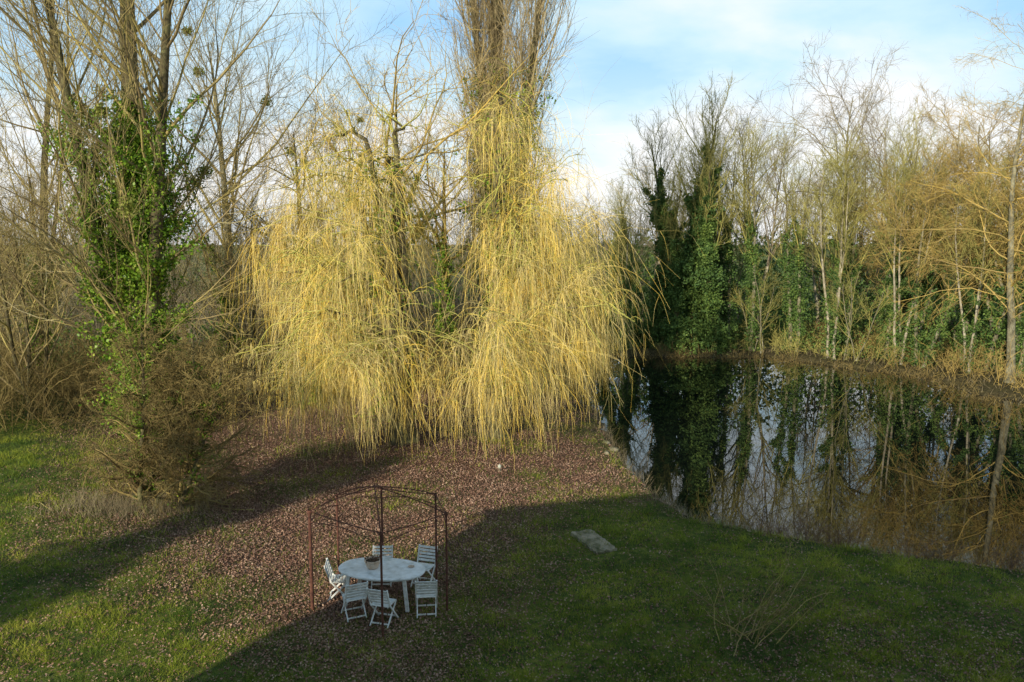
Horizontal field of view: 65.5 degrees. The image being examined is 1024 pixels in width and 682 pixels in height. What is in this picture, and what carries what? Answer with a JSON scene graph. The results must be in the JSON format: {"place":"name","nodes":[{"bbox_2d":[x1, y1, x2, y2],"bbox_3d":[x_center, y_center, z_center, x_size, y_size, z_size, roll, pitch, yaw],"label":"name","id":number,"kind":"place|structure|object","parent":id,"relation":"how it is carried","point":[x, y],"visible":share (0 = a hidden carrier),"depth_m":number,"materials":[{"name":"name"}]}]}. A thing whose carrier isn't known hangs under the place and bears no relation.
{"place":"outdoors","nodes":[
{"label":"outdoors","id":0,"kind":"place"},
{"bbox_2d":[0,245,1023,681],"bbox_3d":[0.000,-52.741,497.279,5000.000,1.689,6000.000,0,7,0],"label":"ground","id":1,"kind":"structure","parent":0,"point":[572,553],"depth_m":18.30,"materials":[{"name":"green plant"}]},
{"bbox_2d":[0,66,40,304],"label":"poplar tree","id":2,"kind":"object","parent":1,"relation":"on","point":[10,108],"visible":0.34,"depth_m":46.92,"materials":[{"name":"brown plant"}]},
{"bbox_2d":[3,218,57,283],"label":"woodland tree","id":3,"kind":"object","parent":1,"relation":"on","point":[26,256],"visible":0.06,"depth_m":61.55,"materials":[{"name":"brown plant"}]},
{"bbox_2d":[0,141,93,401],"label":"bare tree","id":4,"kind":"object","parent":1,"relation":"on","point":[18,242],"visible":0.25,"depth_m":36.54,"materials":[{"name":"brown plant"}]},
{"bbox_2d":[0,138,116,419],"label":"bare tree","id":5,"kind":"object","parent":1,"relation":"on","point":[9,290],"visible":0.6,"depth_m":33.28,"materials":[{"name":"brown plant"}]},
{"bbox_2d":[0,0,181,395],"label":"poplar tree","id":6,"kind":"object","parent":1,"relation":"on","point":[43,155],"visible":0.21,"depth_m":38.76,"materials":[{"name":"brown plant"}]},
{"bbox_2d":[67,232,116,325],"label":"woodland tree","id":7,"kind":"object","parent":1,"relation":"on","point":[89,261],"visible":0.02,"depth_m":62.26,"materials":[{"name":"brown plant"}]},
{"bbox_2d":[0,277,304,438],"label":"undergrowth","id":8,"kind":"object","parent":1,"relation":"on","point":[68,379],"visible":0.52,"depth_m":35.11,"materials":[{"name":"plant"}]},
{"bbox_2d":[59,307,293,526],"bbox_3d":[-9.577,2.400,22.758,6.606,6.933,4.896,-2,7,-17],"label":"shrubby tree","id":9,"kind":"object","parent":1,"relation":"on","point":[171,437],"visible":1,"depth_m":22.27,"materials":[{"name":"brown plant"}]},
{"bbox_2d":[0,0,360,438],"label":"poplar tree","id":10,"kind":"object","parent":1,"relation":"on","point":[140,197],"visible":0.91,"depth_m":29.63,"materials":[{"name":"green plant"}]},
{"bbox_2d":[1,476,364,567],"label":"fallen twigs","id":11,"kind":"object","parent":1,"relation":"on","point":[173,537],"visible":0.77,"depth_m":22.55,"materials":[{"name":"brown wood"}]},
{"bbox_2d":[167,227,210,337],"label":"woodland tree","id":12,"kind":"object","parent":1,"relation":"on","point":[181,266],"visible":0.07,"depth_m":63.39,"materials":[{"name":"brown plant"}]},
{"bbox_2d":[62,0,404,382],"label":"bare tree","id":13,"kind":"object","parent":1,"relation":"on","point":[186,32],"visible":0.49,"depth_m":41.26,"materials":[{"name":"brown plant"}]},
{"bbox_2d":[162,176,334,403],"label":"bare tree","id":14,"kind":"object","parent":1,"relation":"on","point":[236,290],"visible":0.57,"depth_m":36.87,"materials":[{"name":"brown plant"}]},
{"bbox_2d":[0,172,595,360],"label":"undergrowth","id":15,"kind":"object","parent":1,"relation":"on","point":[207,314],"visible":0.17,"depth_m":53.64,"materials":[{"name":"plant"}]},
{"bbox_2d":[171,36,430,408],"bbox_3d":[-11.308,-5.636,38.493,14.516,17.743,11.720,1,7,8],"label":"bare tree","id":16,"kind":"object","parent":1,"relation":"on","point":[286,179],"visible":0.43,"depth_m":37.27,"materials":[{"name":"brown plant"}]},
{"bbox_2d":[281,202,340,312],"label":"woodland tree","id":17,"kind":"object","parent":1,"relation":"on","point":[303,227],"visible":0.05,"depth_m":64.94,"materials":[{"name":"brown plant"}]},
{"bbox_2d":[324,558,349,600],"bbox_3d":[-3.730,5.107,17.076,0.539,0.814,0.444,-1,7,-7],"label":"garden chair","id":18,"kind":"object","parent":1,"relation":"on","point":[330,574],"visible":0.74,"depth_m":16.96,"materials":[{"name":"white paint"}]},
{"bbox_2d":[249,31,435,350],"bbox_3d":[-10.970,-8.133,47.885,13.139,20.317,13.386,2,7,14],"label":"bare tree","id":19,"kind":"object","parent":1,"relation":"on","point":[359,119],"visible":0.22,"depth_m":46.99,"materials":[{"name":"brown plant"}]},
{"bbox_2d":[196,64,499,471],"bbox_3d":[-6.115,-3.379,29.019,11.556,15.153,13.604,0,7,0],"label":"willow tree","id":20,"kind":"object","parent":1,"relation":"on","point":[390,340],"visible":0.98,"depth_m":28.41,"materials":[{"name":"yellow plant"}]},
{"bbox_2d":[341,581,367,621],"bbox_3d":[-3.187,5.189,16.105,0.445,0.814,0.539,-3,8,-26],"label":"garden chair","id":21,"kind":"object","parent":1,"relation":"on","point":[354,595],"visible":0.98,"depth_m":15.96,"materials":[{"name":"white paint"}]},
{"bbox_2d":[307,484,447,638],"bbox_3d":[-2.648,4.252,16.695,2.779,2.650,2.442,5,9,36],"label":"gazebo frame","id":22,"kind":"object","parent":1,"relation":"on","point":[381,532],"visible":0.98,"depth_m":16.33,"materials":[{"name":"metal"}]},
{"bbox_2d":[338,557,425,611],"bbox_3d":[-2.730,5.126,16.750,1.860,0.733,1.120,1,7,11],"label":"garden table","id":23,"kind":"object","parent":1,"relation":"on","point":[396,570],"visible":0.86,"depth_m":16.53,"materials":[{"name":"white paint"}]},
{"bbox_2d":[364,554,379,569],"bbox_3d":[-2.920,4.623,16.698,0.348,0.276,0.367,0,7,0],"label":"flower pot","id":24,"kind":"object","parent":23,"relation":"on","point":[372,562],"visible":0.98,"depth_m":16.62,"materials":[{"name":"ceramic"}]},
{"bbox_2d":[371,545,392,588],"bbox_3d":[-2.881,5.002,17.651,0.445,0.814,0.539,0,7,-3],"label":"garden chair","id":25,"kind":"object","parent":1,"relation":"on","point":[386,556],"visible":0.3,"depth_m":17.81,"materials":[{"name":"white paint"}]},
{"bbox_2d":[366,588,398,627],"bbox_3d":[-2.568,5.221,15.846,0.445,0.814,0.539,2,7,16],"label":"garden chair","id":26,"kind":"object","parent":1,"relation":"on","point":[388,602],"visible":0.98,"depth_m":15.71,"materials":[{"name":"white paint"}]},
{"bbox_2d":[298,46,482,384],"bbox_3d":[-4.210,-5.729,39.254,11.720,17.743,14.516,-2,7,-17],"label":"bare tree","id":27,"kind":"object","parent":1,"relation":"on","point":[445,277],"visible":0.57,"depth_m":41.13,"materials":[{"name":"brown plant"}]},
{"bbox_2d":[207,290,621,401],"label":"undergrowth","id":28,"kind":"object","parent":1,"relation":"on","point":[438,358],"visible":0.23,"depth_m":40.60,"materials":[{"name":"plant"}]},
{"bbox_2d":[364,170,465,257],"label":"woodland tree","id":29,"kind":"object","parent":1,"relation":"on","point":[431,220],"visible":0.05,"depth_m":58.32,"materials":[{"name":"brown plant"}]},
{"bbox_2d":[390,209,441,333],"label":"woodland tree","id":30,"kind":"object","parent":1,"relation":"on","point":[414,266],"visible":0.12,"depth_m":58.56,"materials":[{"name":"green plant"}]},
{"bbox_2d":[262,0,574,421],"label":"bare tree","id":31,"kind":"object","parent":1,"relation":"on","point":[395,88],"visible":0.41,"depth_m":32.30,"materials":[{"name":"brown plant"}]},
{"bbox_2d":[410,544,437,586],"bbox_3d":[-1.941,4.983,17.587,0.445,0.814,0.539,2,7,17],"label":"garden chair","id":32,"kind":"object","parent":1,"relation":"on","point":[428,566],"visible":0.7,"depth_m":17.71,"materials":[{"name":"white paint"}]},
{"bbox_2d":[415,580,437,617],"bbox_3d":[-1.737,5.148,16.168,0.445,0.814,0.539,-1,7,-6],"label":"garden chair","id":33,"kind":"object","parent":1,"relation":"on","point":[427,592],"visible":1,"depth_m":15.99,"materials":[{"name":"white paint"}]},
{"bbox_2d":[411,161,479,290],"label":"woodland tree","id":34,"kind":"object","parent":1,"relation":"on","point":[458,226],"visible":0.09,"depth_m":58.40,"materials":[{"name":"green plant"}]},
{"bbox_2d":[441,217,484,336],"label":"woodland tree","id":35,"kind":"object","parent":1,"relation":"on","point":[469,266],"visible":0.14,"depth_m":57.62,"materials":[{"name":"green plant"}]},
{"bbox_2d":[2,153,1015,329],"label":"woodland","id":36,"kind":"object","parent":1,"relation":"on","point":[635,261],"visible":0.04,"depth_m":76.61,"materials":[{"name":"plant"}]},
{"bbox_2d":[0,229,1017,380],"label":"evergreen understorey","id":37,"kind":"object","parent":1,"relation":"on","point":[811,308],"visible":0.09,"depth_m":66.81,"materials":[{"name":"green plant"}]},
{"bbox_2d":[0,383,1023,681],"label":"leaf litter","id":38,"kind":"object","parent":1,"relation":"on","point":[286,559],"visible":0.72,"depth_m":18.94,"materials":[{"name":"brown plant"}]},
{"bbox_2d":[426,0,599,400],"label":"poplar tree","id":39,"kind":"object","parent":1,"relation":"on","point":[496,21],"visible":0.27,"depth_m":36.39,"materials":[{"name":"brown plant"}]},
{"bbox_2d":[4,343,1023,573],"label":"dry grass","id":40,"kind":"structure","parent":1,"relation":"on","point":[123,509],"depth_m":22.44,"materials":[{"name":"brown plant"}]},
{"bbox_2d":[356,55,704,468],"bbox_3d":[-0.305,-3.147,29.071,12.579,14.682,11.850,-4,8,-30],"label":"willow tree","id":41,"kind":"object","parent":1,"relation":"on","point":[508,337],"visible":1,"depth_m":28.47,"materials":[{"name":"yellow plant"}]},
{"bbox_2d":[551,218,603,285],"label":"woodland tree","id":42,"kind":"object","parent":1,"relation":"on","point":[582,243],"visible":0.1,"depth_m":62.84,"materials":[{"name":"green plant"}]},
{"bbox_2d":[553,221,607,338],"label":"woodland tree","id":43,"kind":"object","parent":1,"relation":"on","point":[581,247],"visible":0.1,"depth_m":56.25,"materials":[{"name":"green plant"}]},
{"bbox_2d":[559,215,612,283],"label":"woodland tree","id":44,"kind":"object","parent":1,"relation":"on","point":[581,236],"visible":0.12,"depth_m":69.45,"materials":[{"name":"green plant"}]},
{"bbox_2d":[570,529,616,553],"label":"stone slab","id":45,"kind":"structure","parent":1,"relation":"on","point":[603,546],"depth_m":19.93,"materials":[{"name":"stone"}]},
{"bbox_2d":[567,194,635,325],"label":"woodland tree","id":46,"kind":"object","parent":1,"relation":"on","point":[593,233],"visible":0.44,"depth_m":58.13,"materials":[{"name":"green plant"}]},
{"bbox_2d":[609,447,617,451],"bbox_3d":[3.754,3.986,29.300,0.369,0.170,0.344,0,7,0],"label":"rock","id":47,"kind":"object","parent":1,"relation":"on","point":[613,448],"visible":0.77,"depth_m":29.18,"materials":[{"name":"stone"}]},
{"bbox_2d":[590,205,643,345],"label":"woodland tree","id":48,"kind":"object","parent":1,"relation":"on","point":[619,259],"visible":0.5,"depth_m":56.87,"materials":[{"name":"green plant"}]},
{"bbox_2d":[591,175,648,345],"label":"woodland tree","id":49,"kind":"object","parent":1,"relation":"on","point":[633,312],"visible":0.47,"depth_m":58.02,"materials":[{"name":"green plant"}]},
{"bbox_2d":[585,145,690,318],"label":"woodland tree","id":50,"kind":"object","parent":1,"relation":"on","point":[643,173],"visible":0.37,"depth_m":66.39,"materials":[{"name":"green plant"}]},
{"bbox_2d":[606,184,670,349],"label":"woodland tree","id":51,"kind":"object","parent":1,"relation":"on","point":[627,285],"visible":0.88,"depth_m":55.57,"materials":[{"name":"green plant"}]},
{"bbox_2d":[619,106,697,355],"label":"woodland tree","id":52,"kind":"object","parent":1,"relation":"on","point":[676,305],"visible":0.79,"depth_m":55.83,"materials":[{"name":"green plant"}]},
{"bbox_2d":[631,161,697,349],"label":"woodland tree","id":53,"kind":"object","parent":1,"relation":"on","point":[657,314],"visible":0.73,"depth_m":56.15,"materials":[{"name":"green plant"}]},
{"bbox_2d":[646,71,749,350],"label":"woodland tree","id":54,"kind":"object","parent":1,"relation":"on","point":[692,313],"visible":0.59,"depth_m":54.27,"materials":[{"name":"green plant"}]},
{"bbox_2d":[656,114,747,355],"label":"woodland tree","id":55,"kind":"object","parent":1,"relation":"on","point":[711,276],"visible":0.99,"depth_m":54.23,"materials":[{"name":"green plant"}]},
{"bbox_2d":[675,155,732,328],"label":"woodland tree","id":56,"kind":"object","parent":1,"relation":"on","point":[689,216],"visible":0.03,"depth_m":57.91,"materials":[{"name":"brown plant"}]},
{"bbox_2d":[654,123,776,252],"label":"woodland tree","id":57,"kind":"object","parent":1,"relation":"on","point":[697,169],"visible":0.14,"depth_m":62.72,"materials":[{"name":"brown plant"}]},
{"bbox_2d":[670,117,786,347],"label":"woodland tree","id":58,"kind":"object","parent":1,"relation":"on","point":[727,316],"visible":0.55,"depth_m":56.75,"materials":[{"name":"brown plant"}]},
{"bbox_2d":[554,310,915,390],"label":"undergrowth","id":59,"kind":"object","parent":1,"relation":"on","point":[775,335],"visible":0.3,"depth_m":54.98,"materials":[{"name":"plant"}]},
{"bbox_2d":[714,196,764,336],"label":"woodland tree","id":60,"kind":"object","parent":1,"relation":"on","point":[738,273],"visible":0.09,"depth_m":62.47,"materials":[{"name":"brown plant"}]},
{"bbox_2d":[670,88,828,339],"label":"woodland tree","id":61,"kind":"object","parent":1,"relation":"on","point":[750,123],"visible":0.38,"depth_m":60.27,"materials":[{"name":"brown plant"}]},
{"bbox_2d":[645,530,860,655],"bbox_3d":[4.491,4.719,14.921,3.948,2.012,2.857,0,7,0],"label":"bare shrub","id":62,"kind":"object","parent":1,"relation":"on","point":[762,606],"visible":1,"depth_m":15.01,"materials":[{"name":"brown plant"}]},
{"bbox_2d":[708,115,807,351],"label":"woodland tree","id":63,"kind":"object","parent":1,"relation":"on","point":[751,259],"visible":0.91,"depth_m":55.48,"materials":[{"name":"green plant"}]},
{"bbox_2d":[725,255,814,353],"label":"woodland tree","id":64,"kind":"object","parent":1,"relation":"on","point":[758,306],"visible":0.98,"depth_m":55.22,"materials":[{"name":"brown plant"}]},
{"bbox_2d":[716,109,866,315],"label":"woodland tree","id":65,"kind":"object","parent":1,"relation":"on","point":[773,229],"visible":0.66,"depth_m":55.77,"materials":[{"name":"brown plant"}]},
{"bbox_2d":[565,339,1022,405],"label":"undergrowth","id":66,"kind":"object","parent":1,"relation":"on","point":[658,346],"visible":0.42,"depth_m":49.54,"materials":[{"name":"plant"}]},
{"bbox_2d":[740,125,870,351],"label":"woodland tree","id":67,"kind":"object","parent":1,"relation":"on","point":[784,261],"visible":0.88,"depth_m":54.97,"materials":[{"name":"green plant"}]},
{"bbox_2d":[772,166,866,335],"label":"woodland tree","id":68,"kind":"object","parent":1,"relation":"on","point":[815,296],"visible":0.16,"depth_m":64.22,"materials":[{"name":"brown plant"}]},
{"bbox_2d":[772,208,886,334],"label":"woodland tree","id":69,"kind":"object","parent":1,"relation":"on","point":[827,283],"visible":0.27,"depth_m":60.71,"materials":[{"name":"brown plant"}]},
{"bbox_2d":[784,145,899,356],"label":"woodland tree","id":70,"kind":"object","parent":1,"relation":"on","point":[851,268],"visible":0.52,"depth_m":53.01,"materials":[{"name":"brown plant"}]},
{"bbox_2d":[788,122,905,351],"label":"woodland tree","id":71,"kind":"object","parent":1,"relation":"on","point":[861,237],"visible":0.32,"depth_m":53.29,"materials":[{"name":"brown plant"}]},
{"bbox_2d":[787,128,908,360],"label":"woodland tree","id":72,"kind":"object","parent":1,"relation":"on","point":[834,333],"visible":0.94,"depth_m":51.05,"materials":[{"name":"brown plant"}]},
{"bbox_2d":[814,247,907,360],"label":"woodland tree","id":73,"kind":"object","parent":1,"relation":"on","point":[849,324],"visible":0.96,"depth_m":50.66,"materials":[{"name":"brown plant"}]},
{"bbox_2d":[743,27,979,289],"bbox_3d":[23.419,-10.292,55.069,15.490,22.243,15.818,3,8,26],"label":"woodland tree","id":74,"kind":"object","parent":1,"relation":"on","point":[834,118],"visible":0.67,"depth_m":54.06,"materials":[{"name":"brown plant"}]},
{"bbox_2d":[790,76,951,337],"bbox_3d":[23.613,-8.119,52.732,11.764,18.652,9.639,-4,8,-30],"label":"woodland tree","id":75,"kind":"object","parent":1,"relation":"on","point":[871,126],"visible":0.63,"depth_m":52.53,"materials":[{"name":"brown plant"}]},
{"bbox_2d":[744,503,1023,571],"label":"undergrowth","id":76,"kind":"object","parent":1,"relation":"on","point":[857,539],"visible":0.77,"depth_m":20.07,"materials":[{"name":"plant"}]},
{"bbox_2d":[849,120,958,358],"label":"woodland tree","id":77,"kind":"object","parent":1,"relation":"on","point":[888,322],"visible":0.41,"depth_m":51.85,"materials":[{"name":"brown plant"}]},
{"bbox_2d":[787,315,1023,398],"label":"undergrowth","id":78,"kind":"object","parent":1,"relation":"on","point":[981,362],"visible":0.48,"depth_m":46.05,"materials":[{"name":"plant"}]},
{"bbox_2d":[850,141,971,364],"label":"woodland tree","id":79,"kind":"object","parent":1,"relation":"on","point":[896,307],"visible":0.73,"depth_m":48.92,"materials":[{"name":"brown plant"}]},
{"bbox_2d":[850,129,973,300],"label":"woodland tree","id":80,"kind":"object","parent":1,"relation":"on","point":[919,180],"visible":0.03,"depth_m":62.87,"materials":[{"name":"brown plant"}]},
{"bbox_2d":[815,74,1023,358],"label":"woodland tree","id":81,"kind":"object","parent":1,"relation":"on","point":[925,298],"visible":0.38,"depth_m":50.19,"materials":[{"name":"brown plant"}]},
{"bbox_2d":[877,139,974,348],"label":"woodland tree","id":82,"kind":"object","parent":1,"relation":"on","point":[923,282],"visible":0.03,"depth_m":54.67,"materials":[{"name":"brown plant"}]},
{"bbox_2d":[868,96,999,352],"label":"woodland tree","id":83,"kind":"object","parent":1,"relation":"on","point":[915,255],"visible":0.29,"depth_m":51.75,"materials":[{"name":"brown plant"}]},
{"bbox_2d":[846,1,1023,382],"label":"bare tree","id":84,"kind":"object","parent":1,"relation":"on","point":[1011,312],"visible":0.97,"depth_m":42.77,"materials":[{"name":"brown plant"}]},
{"bbox_2d":[851,87,1023,360],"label":"woodland tree","id":85,"kind":"object","parent":1,"relation":"on","point":[955,335],"visible":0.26,"depth_m":51.43,"materials":[{"name":"brown plant"}]},
{"bbox_2d":[856,130,1023,367],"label":"woodland tree","id":86,"kind":"object","parent":1,"relation":"on","point":[916,319],"visible":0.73,"depth_m":47.26,"materials":[{"name":"brown plant"}]},
{"bbox_2d":[866,80,1023,370],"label":"woodland tree","id":87,"kind":"object","parent":1,"relation":"on","point":[994,332],"visible":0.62,"depth_m":46.14,"materials":[{"name":"brown plant"}]},
{"bbox_2d":[908,135,1015,341],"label":"woodland tree","id":88,"kind":"object","parent":1,"relation":"on","point":[940,305],"visible":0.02,"depth_m":59.06,"materials":[{"name":"brown plant"}]},
{"bbox_2d":[906,84,1023,377],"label":"woodland tree","id":89,"kind":"object","parent":1,"relation":"on","point":[1019,345],"visible":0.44,"depth_m":46.18,"materials":[{"name":"brown plant"}]},
{"bbox_2d":[915,125,1023,264],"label":"woodland tree","id":90,"kind":"object","parent":1,"relation":"on","point":[994,172],"visible":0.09,"depth_m":49.09,"materials":[{"name":"brown plant"}]},
{"bbox_2d":[920,155,1023,373],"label":"woodland tree","id":91,"kind":"object","parent":1,"relation":"on","point":[975,324],"visible":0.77,"depth_m":45.73,"materials":[{"name":"brown plant"}]},
{"bbox_2d":[933,135,1022,355],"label":"woodland tree","id":92,"kind":"object","parent":1,"relation":"on","point":[981,311],"visible":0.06,"depth_m":54.01,"materials":[{"name":"green plant"}]},
{"bbox_2d":[949,222,1017,326],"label":"woodland tree","id":93,"kind":"object","parent":1,"relation":"on","point":[996,280],"visible":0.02,"depth_m":66.44,"materials":[{"name":"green plant"}]},
{"bbox_2d":[950,130,1023,365],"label":"woodland tree","id":94,"kind":"object","parent":1,"relation":"on","point":[1002,278],"visible":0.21,"depth_m":48.24,"materials":[{"name":"brown plant"}]},
{"bbox_2d":[950,85,1023,296],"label":"bare tree","id":95,"kind":"object","parent":1,"relation":"on","point":[1005,162],"visible":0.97,"depth_m":38.51,"materials":[{"name":"brown plant"}]},
{"bbox_2d":[963,153,1023,369],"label":"woodland tree","id":96,"kind":"object","parent":1,"relation":"on","point":[1020,309],"visible":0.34,"depth_m":46.06,"materials":[{"name":"brown plant"}]},
{"bbox_2d":[971,147,1023,269],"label":"woodland tree","id":97,"kind":"object","parent":1,"relation":"on","point":[1005,192],"visible":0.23,"depth_m":46.52,"materials":[{"name":"brown plant"}]},
{"bbox_2d":[994,119,1023,231],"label":"woodland tree","id":98,"kind":"object","parent":1,"relation":"on","point":[1007,158],"visible":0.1,"depth_m":61.97,"materials":[{"name":"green plant"}]},
{"bbox_2d":[0,0,1023,244],"label":"sky","id":99,"kind":"structure","parent":0,"point":[656,42],"materials":[{"name":"blue"}]},
{"bbox_2d":[578,356,1023,572],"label":"water","id":100,"kind":"structure","parent":0,"point":[880,453],"depth_m":30.29,"materials":[{"name":"black liquid"}]}
]}

